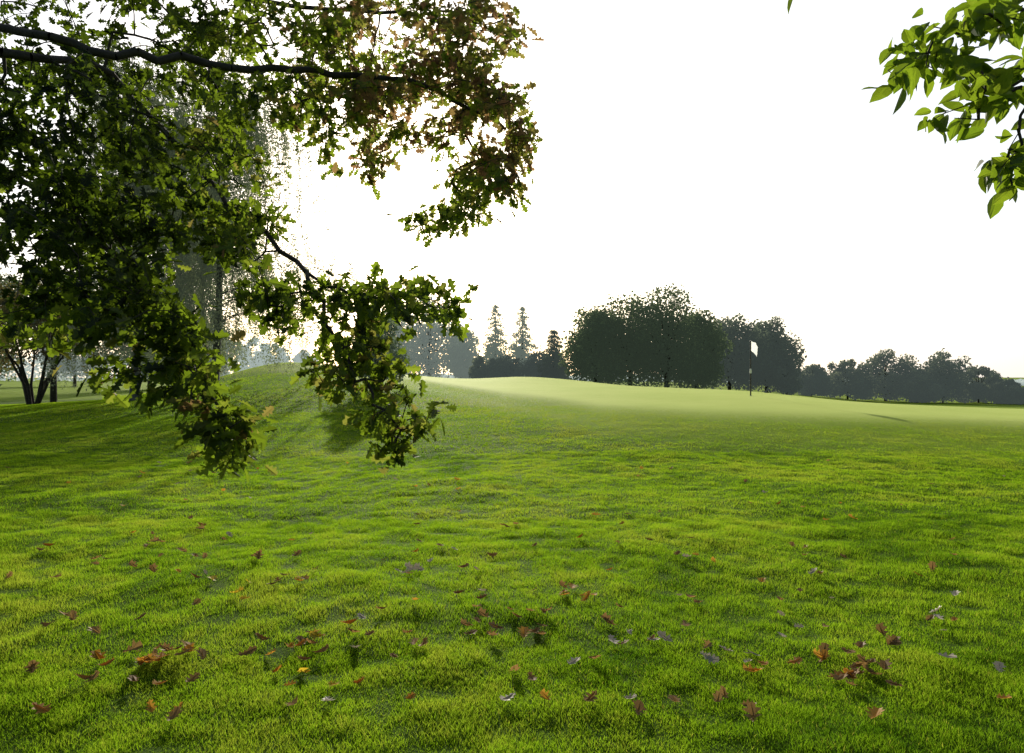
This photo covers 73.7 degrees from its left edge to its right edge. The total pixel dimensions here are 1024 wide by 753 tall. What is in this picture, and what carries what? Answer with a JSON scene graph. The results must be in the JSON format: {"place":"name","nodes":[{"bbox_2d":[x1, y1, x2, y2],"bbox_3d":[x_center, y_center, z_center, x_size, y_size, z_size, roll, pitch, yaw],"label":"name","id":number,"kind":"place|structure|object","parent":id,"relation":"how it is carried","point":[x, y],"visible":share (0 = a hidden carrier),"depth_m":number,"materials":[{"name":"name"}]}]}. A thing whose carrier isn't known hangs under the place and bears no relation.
{"place":"outdoors","nodes":[
{"label":"outdoors","id":0,"kind":"place"},
{"bbox_2d":[0,362,1023,752],"bbox_3d":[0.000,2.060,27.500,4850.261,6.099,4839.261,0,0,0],"label":"ground","id":1,"kind":"structure","parent":0,"point":[744,404],"depth_m":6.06,"materials":[{"name":"plant"}]},
{"bbox_2d":[0,271,23,385],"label":"deciduous tree","id":2,"kind":"object","parent":1,"relation":"on","point":[2,369],"visible":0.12,"depth_m":71.17,"materials":[{"name":"green plant"}]},
{"bbox_2d":[23,660,40,672],"bbox_3d":[-2.604,1.582,3.708,0.082,0.022,0.101,-13,29,-28],"label":"fallen leaf","id":3,"kind":"object","parent":1,"relation":"on","point":[33,667],"visible":1,"depth_m":3.72,"materials":[{"name":"plant"}]},
{"bbox_2d":[0,274,68,401],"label":"deciduous tree","id":4,"kind":"object","parent":1,"relation":"on","point":[53,394],"visible":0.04,"depth_m":38.85,"materials":[{"name":"green plant"}]},
{"bbox_2d":[31,700,51,713],"bbox_3d":[-2.237,1.563,3.236,0.108,0.018,0.093,27,-1,6],"label":"fallen leaf","id":5,"kind":"object","parent":1,"relation":"on","point":[40,708],"visible":1,"depth_m":3.23,"materials":[{"name":"plant"}]},
{"bbox_2d":[0,270,121,404],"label":"multi stem tree","id":6,"kind":"object","parent":1,"relation":"on","point":[28,389],"visible":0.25,"depth_m":35.84,"materials":[{"name":"green plant"}]},
{"bbox_2d":[35,343,103,385],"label":"deciduous tree","id":7,"kind":"object","parent":1,"relation":"on","point":[63,366],"visible":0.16,"depth_m":108.46,"materials":[{"name":"green plant"}]},
{"bbox_2d":[68,610,77,619],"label":"fallen leaf","id":8,"kind":"object","parent":1,"relation":"on","point":[73,615],"visible":1,"depth_m":4.51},
{"bbox_2d":[74,673,91,679],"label":"fallen leaf","id":9,"kind":"object","parent":1,"relation":"on","point":[85,677],"visible":1,"depth_m":3.54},
{"bbox_2d":[84,670,99,681],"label":"fallen leaf","id":10,"kind":"object","parent":1,"relation":"on","point":[95,674],"visible":1,"depth_m":3.54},
{"bbox_2d":[88,624,101,634],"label":"fallen leaf","id":11,"kind":"object","parent":1,"relation":"on","point":[94,629],"visible":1,"depth_m":4.26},
{"bbox_2d":[90,649,106,659],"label":"fallen leaf","id":12,"kind":"object","parent":1,"relation":"on","point":[97,654],"visible":1,"depth_m":3.84,"materials":[{"name":"plant"}]},
{"bbox_2d":[97,657,114,665],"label":"fallen leaf","id":13,"kind":"object","parent":1,"relation":"on","point":[108,662],"visible":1,"depth_m":3.71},
{"bbox_2d":[0,36,259,400],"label":"birch tree","id":14,"kind":"object","parent":1,"relation":"on","point":[187,300],"visible":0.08,"depth_m":30.50,"materials":[{"name":"green plant"}]},
{"bbox_2d":[99,329,164,388],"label":"deciduous tree","id":15,"kind":"object","parent":1,"relation":"on","point":[128,362],"visible":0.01,"depth_m":76.06,"materials":[{"name":"green plant"}]},
{"bbox_2d":[122,639,142,652],"bbox_3d":[-2.188,1.556,3.925,0.120,0.040,0.097,-10,18,-41],"label":"fallen leaf","id":16,"kind":"object","parent":1,"relation":"on","point":[137,645],"visible":1,"depth_m":3.95,"materials":[{"name":"plant"}]},
{"bbox_2d":[128,675,138,680],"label":"fallen leaf","id":17,"kind":"object","parent":1,"relation":"on","point":[133,677],"visible":1,"depth_m":3.52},
{"bbox_2d":[136,658,150,662],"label":"fallen leaf","id":18,"kind":"object","parent":1,"relation":"on","point":[142,659],"visible":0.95,"depth_m":3.70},
{"bbox_2d":[145,699,156,711],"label":"fallen leaf","id":19,"kind":"object","parent":1,"relation":"on","point":[151,708],"visible":1,"depth_m":3.23,"materials":[{"name":"plant"}]},
{"bbox_2d":[145,653,160,660],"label":"fallen leaf","id":20,"kind":"object","parent":1,"relation":"on","point":[151,659],"visible":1,"depth_m":3.73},
{"bbox_2d":[149,562,157,572],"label":"fallen leaf","id":21,"kind":"object","parent":1,"relation":"on","point":[152,567],"visible":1,"depth_m":5.53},
{"bbox_2d":[152,651,169,658],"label":"fallen leaf","id":22,"kind":"object","parent":1,"relation":"on","point":[161,655],"visible":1,"depth_m":3.75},
{"bbox_2d":[84,126,263,378],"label":"birch tree","id":23,"kind":"object","parent":1,"relation":"on","point":[225,356],"visible":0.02,"depth_m":47.55,"materials":[{"name":"green plant"}]},
{"bbox_2d":[166,706,182,720],"bbox_3d":[-1.521,1.522,3.068,0.081,0.022,0.100,-7,10,2],"label":"fallen leaf","id":24,"kind":"object","parent":1,"relation":"on","point":[175,712],"visible":1,"depth_m":3.08,"materials":[{"name":"plant"}]},
{"bbox_2d":[183,644,196,651],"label":"fallen leaf","id":25,"kind":"object","parent":1,"relation":"on","point":[188,646],"visible":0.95,"depth_m":3.84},
{"bbox_2d":[185,672,200,681],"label":"fallen leaf","id":26,"kind":"object","parent":1,"relation":"on","point":[195,676],"visible":1,"depth_m":3.50,"materials":[{"name":"plant"}]},
{"bbox_2d":[195,647,209,659],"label":"fallen leaf","id":27,"kind":"object","parent":1,"relation":"on","point":[203,653],"visible":1,"depth_m":3.80,"materials":[{"name":"plant"}]},
{"bbox_2d":[63,47,358,382],"bbox_3d":[-13.983,-7.624,32.526,13.573,16.967,13.761,0,0,0],"label":"birch tree","id":28,"kind":"object","parent":1,"relation":"on","point":[261,139],"visible":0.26,"depth_m":32.50,"materials":[{"name":"green plant"}]},
{"bbox_2d":[207,314,245,375],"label":"deciduous tree","id":29,"kind":"object","parent":1,"relation":"on","point":[237,356],"visible":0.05,"depth_m":94.89,"materials":[{"name":"green plant"}]},
{"bbox_2d":[237,645,256,655],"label":"fallen leaf","id":30,"kind":"object","parent":1,"relation":"on","point":[250,650],"visible":1,"depth_m":3.83,"materials":[{"name":"plant"}]},
{"bbox_2d":[238,337,274,370],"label":"deciduous tree","id":31,"kind":"object","parent":1,"relation":"on","point":[257,362],"visible":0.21,"depth_m":207.42,"materials":[{"name":"green plant"}]},
{"bbox_2d":[254,551,263,558],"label":"fallen leaf","id":32,"kind":"object","parent":1,"relation":"on","point":[258,554],"visible":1,"depth_m":5.85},
{"bbox_2d":[255,633,268,640],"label":"fallen leaf","id":33,"kind":"object","parent":1,"relation":"on","point":[261,636],"visible":1,"depth_m":4.03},
{"bbox_2d":[0,0,543,481],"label":"oak tree","id":34,"kind":"object","parent":1,"relation":"on","point":[130,300],"visible":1,"depth_m":4.95,"materials":[{"name":"green plant"}]},
{"bbox_2d":[261,342,290,364],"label":"deciduous tree","id":35,"kind":"object","parent":1,"relation":"on","point":[284,356],"visible":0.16,"depth_m":207.54,"materials":[{"name":"green plant"}]},
{"bbox_2d":[287,694,297,705],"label":"fallen leaf","id":36,"kind":"object","parent":1,"relation":"on","point":[293,702],"visible":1,"depth_m":3.17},
{"bbox_2d":[292,350,320,364],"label":"deciduous tree","id":37,"kind":"object","parent":1,"relation":"on","point":[297,358],"visible":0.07,"depth_m":208.68,"materials":[{"name":"green plant"}]},
{"bbox_2d":[309,629,326,639],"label":"fallen leaf","id":38,"kind":"object","parent":1,"relation":"on","point":[314,635],"visible":1,"depth_m":4.10,"materials":[{"name":"plant"}]},
{"bbox_2d":[313,644,328,652],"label":"fallen leaf","id":39,"kind":"object","parent":1,"relation":"on","point":[325,648],"visible":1,"depth_m":3.81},
{"bbox_2d":[350,316,410,382],"bbox_3d":[-6.089,-1.143,29.993,2.766,4.028,2.683,0,0,44],"label":"tree","id":40,"kind":"object","parent":1,"relation":"on","point":[393,327],"visible":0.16,"depth_m":29.88,"materials":[{"name":"green plant"}]},
{"bbox_2d":[384,312,414,374],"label":"deciduous tree","id":41,"kind":"object","parent":1,"relation":"on","point":[399,333],"visible":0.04,"depth_m":140.00,"materials":[{"name":"green plant"}]},
{"bbox_2d":[405,692,415,698],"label":"fallen leaf","id":42,"kind":"object","parent":1,"relation":"on","point":[411,695],"visible":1,"depth_m":3.27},
{"bbox_2d":[413,563,423,571],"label":"fallen leaf","id":43,"kind":"object","parent":1,"relation":"on","point":[416,566],"visible":0.95,"depth_m":5.55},
{"bbox_2d":[399,294,472,377],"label":"deciduous tree","id":44,"kind":"object","parent":1,"relation":"on","point":[426,348],"visible":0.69,"depth_m":132.83,"materials":[{"name":"green plant"}]},
{"bbox_2d":[445,324,481,378],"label":"deciduous tree","id":45,"kind":"object","parent":1,"relation":"on","point":[461,370],"visible":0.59,"depth_m":136.43,"materials":[{"name":"green plant"}]},
{"bbox_2d":[461,619,473,625],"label":"fallen leaf","id":46,"kind":"object","parent":1,"relation":"on","point":[463,622],"visible":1,"depth_m":4.25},
{"bbox_2d":[468,355,495,378],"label":"shrub","id":47,"kind":"object","parent":1,"relation":"on","point":[479,368],"visible":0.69,"depth_m":85.35,"materials":[{"name":"green plant"}]},
{"bbox_2d":[477,607,488,616],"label":"fallen leaf","id":48,"kind":"object","parent":1,"relation":"on","point":[481,611],"visible":1,"depth_m":4.40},
{"bbox_2d":[478,304,510,362],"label":"conifer tree","id":49,"kind":"object","parent":1,"relation":"on","point":[492,349],"visible":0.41,"depth_m":91.57,"materials":[{"name":"green plant"}]},
{"bbox_2d":[489,621,502,628],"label":"fallen leaf","id":50,"kind":"object","parent":1,"relation":"on","point":[493,625],"visible":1,"depth_m":4.26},
{"bbox_2d":[500,691,515,700],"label":"fallen leaf","id":51,"kind":"object","parent":1,"relation":"on","point":[507,697],"visible":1,"depth_m":3.25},
{"bbox_2d":[492,354,527,377],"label":"shrub","id":52,"kind":"object","parent":1,"relation":"on","point":[504,366],"visible":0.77,"depth_m":85.09,"materials":[{"name":"green plant"}]},
{"bbox_2d":[0,352,1023,385],"bbox_3d":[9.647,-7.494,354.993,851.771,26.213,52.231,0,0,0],"label":"woodland","id":53,"kind":"object","parent":1,"relation":"on","point":[36,369],"visible":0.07,"depth_m":344.30,"materials":[{"name":"green plant"}]},
{"bbox_2d":[505,306,541,376],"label":"conifer tree","id":54,"kind":"object","parent":1,"relation":"on","point":[521,351],"visible":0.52,"depth_m":91.57,"materials":[{"name":"green plant"}]},
{"bbox_2d":[517,626,530,637],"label":"fallen leaf","id":55,"kind":"object","parent":1,"relation":"on","point":[523,631],"visible":1,"depth_m":4.17,"materials":[{"name":"plant"}]},
{"bbox_2d":[527,671,536,679],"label":"fallen leaf","id":56,"kind":"object","parent":1,"relation":"on","point":[531,676],"visible":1,"depth_m":3.52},
{"bbox_2d":[522,351,549,376],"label":"shrub","id":57,"kind":"object","parent":1,"relation":"on","point":[531,367],"visible":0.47,"depth_m":85.48,"materials":[{"name":"green plant"}]},
{"bbox_2d":[539,688,550,699],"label":"fallen leaf","id":58,"kind":"object","parent":1,"relation":"on","point":[543,694],"visible":1,"depth_m":3.25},
{"bbox_2d":[535,329,572,379],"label":"conifer tree","id":59,"kind":"object","parent":1,"relation":"on","point":[551,359],"visible":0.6,"depth_m":83.50,"materials":[{"name":"green plant"}]},
{"bbox_2d":[566,656,580,663],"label":"fallen leaf","id":60,"kind":"object","parent":1,"relation":"on","point":[573,660],"visible":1,"depth_m":3.67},
{"bbox_2d":[581,590,590,600],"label":"fallen leaf","id":61,"kind":"object","parent":1,"relation":"on","point":[586,596],"visible":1,"depth_m":4.82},
{"bbox_2d":[582,690,597,701],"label":"fallen leaf","id":62,"kind":"object","parent":1,"relation":"on","point":[590,697],"visible":1,"depth_m":3.25,"materials":[{"name":"plant"}]},
{"bbox_2d":[556,305,629,384],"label":"deciduous tree","id":63,"kind":"object","parent":1,"relation":"on","point":[587,353],"visible":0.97,"depth_m":72.44,"materials":[{"name":"green plant"}]},
{"bbox_2d":[601,612,614,624],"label":"fallen leaf","id":64,"kind":"object","parent":1,"relation":"on","point":[604,616],"visible":1,"depth_m":4.37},
{"bbox_2d":[608,634,619,643],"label":"fallen leaf","id":65,"kind":"object","parent":1,"relation":"on","point":[613,640],"visible":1,"depth_m":4.09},
{"bbox_2d":[597,290,664,386],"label":"deciduous tree","id":66,"kind":"object","parent":1,"relation":"on","point":[628,349],"visible":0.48,"depth_m":73.74,"materials":[{"name":"green plant"}]},
{"bbox_2d":[632,699,647,714],"bbox_3d":[0.589,1.543,3.175,0.088,0.012,0.104,33,20,10],"label":"fallen leaf","id":67,"kind":"object","parent":1,"relation":"on","point":[639,706],"visible":1,"depth_m":3.19,"materials":[{"name":"plant"}]},
{"bbox_2d":[657,630,673,641],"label":"fallen leaf","id":68,"kind":"object","parent":1,"relation":"on","point":[660,633],"visible":1,"depth_m":4.10,"materials":[{"name":"plant"}]},
{"bbox_2d":[627,281,708,387],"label":"deciduous tree","id":69,"kind":"object","parent":1,"relation":"on","point":[667,358],"visible":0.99,"depth_m":70.50,"materials":[{"name":"green plant"}]},
{"bbox_2d":[668,695,680,701],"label":"fallen leaf","id":70,"kind":"object","parent":1,"relation":"on","point":[674,698],"visible":1,"depth_m":3.31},
{"bbox_2d":[668,308,734,388],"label":"deciduous tree","id":71,"kind":"object","parent":1,"relation":"on","point":[714,338],"visible":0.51,"depth_m":73.34,"materials":[{"name":"green plant"}]},
{"bbox_2d":[702,640,711,647],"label":"fallen leaf","id":72,"kind":"object","parent":1,"relation":"on","point":[708,643],"visible":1,"depth_m":4.02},
{"bbox_2d":[704,652,718,663],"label":"fallen leaf","id":73,"kind":"object","parent":1,"relation":"on","point":[713,658],"visible":1,"depth_m":3.80,"materials":[{"name":"plant"}]},
{"bbox_2d":[712,690,722,701],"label":"fallen leaf","id":74,"kind":"object","parent":1,"relation":"on","point":[717,695],"visible":1,"depth_m":3.30,"materials":[{"name":"plant"}]},
{"bbox_2d":[719,685,729,697],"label":"fallen leaf","id":75,"kind":"object","parent":1,"relation":"on","point":[722,689],"visible":1,"depth_m":3.34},
{"bbox_2d":[701,313,778,389],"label":"deciduous tree","id":76,"kind":"object","parent":1,"relation":"on","point":[736,360],"visible":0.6,"depth_m":81.49,"materials":[{"name":"green plant"}]},
{"bbox_2d":[742,702,761,721],"bbox_3d":[1.108,1.553,3.148,0.092,0.025,0.112,-11,20,18],"label":"fallen leaf","id":77,"kind":"object","parent":1,"relation":"on","point":[752,709],"visible":1,"depth_m":3.16,"materials":[{"name":"plant"}]},
{"bbox_2d":[743,662,762,671],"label":"fallen leaf","id":78,"kind":"object","parent":1,"relation":"on","point":[750,668],"visible":1,"depth_m":3.67,"materials":[{"name":"plant"}]},
{"bbox_2d":[750,340,757,395],"bbox_3d":[9.224,-0.327,26.040,0.394,2.130,0.107,0,0,-16],"label":"golf flagstick","id":79,"kind":"object","parent":1,"relation":"on","point":[753,347],"visible":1,"depth_m":26.02,"materials":[{"name":"fabric"}]},
{"bbox_2d":[734,316,806,392],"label":"deciduous tree","id":80,"kind":"object","parent":1,"relation":"on","point":[785,348],"visible":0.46,"depth_m":83.69,"materials":[{"name":"green plant"}]},
{"bbox_2d":[772,359,803,394],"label":"tree","id":81,"kind":"object","parent":1,"relation":"on","point":[787,382],"visible":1,"depth_m":81.37,"materials":[{"name":"green plant"}]},
{"bbox_2d":[787,656,801,663],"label":"fallen leaf","id":82,"kind":"object","parent":1,"relation":"on","point":[798,659],"visible":1,"depth_m":3.84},
{"bbox_2d":[797,364,832,395],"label":"deciduous tree","id":83,"kind":"object","parent":1,"relation":"on","point":[815,379],"visible":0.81,"depth_m":120.33,"materials":[{"name":"green plant"}]},
{"bbox_2d":[818,649,829,661],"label":"fallen leaf","id":84,"kind":"object","parent":1,"relation":"on","point":[825,652],"visible":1,"depth_m":3.88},
{"bbox_2d":[813,649,828,657],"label":"fallen leaf","id":85,"kind":"object","parent":84,"relation":"on","point":[815,652],"visible":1,"depth_m":3.88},
{"bbox_2d":[818,643,829,651],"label":"fallen leaf","id":86,"kind":"object","parent":1,"relation":"on","point":[823,646],"visible":0.57,"depth_m":3.97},
{"bbox_2d":[831,672,846,679],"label":"fallen leaf","id":87,"kind":"object","parent":1,"relation":"on","point":[839,677],"visible":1,"depth_m":3.58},
{"bbox_2d":[840,646,855,652],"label":"fallen leaf","id":88,"kind":"object","parent":1,"relation":"on","point":[847,650],"visible":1,"depth_m":3.94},
{"bbox_2d":[843,668,856,678],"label":"fallen leaf","id":89,"kind":"object","parent":1,"relation":"on","point":[845,670],"visible":0.95,"depth_m":3.64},
{"bbox_2d":[842,666,860,677],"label":"fallen leaf","id":90,"kind":"object","parent":89,"relation":"on","point":[856,671],"visible":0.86,"depth_m":3.64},
{"bbox_2d":[826,358,880,399],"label":"deciduous tree","id":91,"kind":"object","parent":1,"relation":"on","point":[857,383],"visible":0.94,"depth_m":123.21,"materials":[{"name":"green plant"}]},
{"bbox_2d":[848,661,859,667],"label":"fallen leaf","id":92,"kind":"object","parent":1,"relation":"on","point":[854,665],"visible":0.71,"depth_m":3.75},
{"bbox_2d":[857,654,869,663],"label":"fallen leaf","id":93,"kind":"object","parent":1,"relation":"on","point":[860,658],"visible":0.91,"depth_m":3.79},
{"bbox_2d":[863,662,880,674],"bbox_3d":[1.933,1.571,3.651,0.115,0.048,0.084,16,-2,4],"label":"fallen leaf","id":94,"kind":"object","parent":1,"relation":"on","point":[871,671],"visible":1,"depth_m":3.65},
{"bbox_2d":[865,706,885,718],"bbox_3d":[1.666,1.544,3.136,0.113,0.028,0.090,-8,-5,-44],"label":"fallen leaf","id":95,"kind":"object","parent":1,"relation":"on","point":[874,712],"visible":1,"depth_m":3.15,"materials":[{"name":"plant"}]},
{"bbox_2d":[875,622,888,635],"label":"fallen leaf","id":96,"kind":"object","parent":1,"relation":"on","point":[880,627],"visible":1,"depth_m":4.25,"materials":[{"name":"plant"}]},
{"bbox_2d":[876,658,891,669],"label":"fallen leaf","id":97,"kind":"object","parent":1,"relation":"on","point":[884,664],"visible":1,"depth_m":3.71,"materials":[{"name":"plant"}]},
{"bbox_2d":[856,348,929,400],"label":"deciduous tree","id":98,"kind":"object","parent":1,"relation":"on","point":[890,376],"visible":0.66,"depth_m":126.13,"materials":[{"name":"green plant"}]},
{"bbox_2d":[885,635,900,644],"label":"fallen leaf","id":99,"kind":"object","parent":1,"relation":"on","point":[893,637],"visible":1,"depth_m":4.11,"materials":[{"name":"plant"}]},
{"bbox_2d":[885,679,903,685],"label":"fallen leaf","id":100,"kind":"object","parent":1,"relation":"on","point":[890,682],"visible":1,"depth_m":3.50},
{"bbox_2d":[787,0,1023,218],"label":"broadleaf tree","id":101,"kind":"object","parent":1,"relation":"on","point":[983,18],"visible":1,"depth_m":2.56,"materials":[{"name":"green plant"}]},
{"bbox_2d":[893,367,944,402],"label":"deciduous tree","id":102,"kind":"object","parent":1,"relation":"on","point":[916,386],"visible":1,"depth_m":120.57,"materials":[{"name":"green plant"}]},
{"bbox_2d":[927,561,936,571],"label":"fallen leaf","id":103,"kind":"object","parent":1,"relation":"on","point":[931,564],"visible":1,"depth_m":5.70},
{"bbox_2d":[914,348,971,402],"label":"deciduous tree","id":104,"kind":"object","parent":1,"relation":"on","point":[950,380],"visible":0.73,"depth_m":122.83,"materials":[{"name":"green plant"}]},
{"bbox_2d":[936,652,956,657],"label":"fallen leaf","id":105,"kind":"object","parent":1,"relation":"on","point":[952,655],"visible":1,"depth_m":3.75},
{"bbox_2d":[954,365,1008,402],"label":"deciduous tree","id":106,"kind":"object","parent":1,"relation":"on","point":[979,389],"visible":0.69,"depth_m":126.02,"materials":[{"name":"green plant"}]},
{"bbox_2d":[992,661,1005,671],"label":"fallen leaf","id":107,"kind":"object","parent":1,"relation":"on","point":[999,666],"visible":1,"depth_m":3.74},
{"bbox_2d":[996,693,1011,697],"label":"fallen leaf","id":108,"kind":"object","parent":1,"relation":"on","point":[1003,696],"visible":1,"depth_m":3.36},
{"bbox_2d":[990,378,1023,404],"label":"deciduous tree","id":109,"kind":"object","parent":1,"relation":"on","point":[1011,391],"visible":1,"depth_m":121.09,"materials":[{"name":"green plant"}]},
{"label":"fallen leaf","id":110,"kind":"object","parent":1,"relation":"on","visible":0},
{"bbox_2d":[161,642,174,649],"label":"fallen leaf","id":111,"kind":"object","parent":110,"relation":"on","point":[165,646],"visible":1,"depth_m":3.85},
{"bbox_2d":[0,0,1023,377],"label":"sky","id":112,"kind":"structure","parent":0,"point":[734,153],"materials":[{"name":"white"}]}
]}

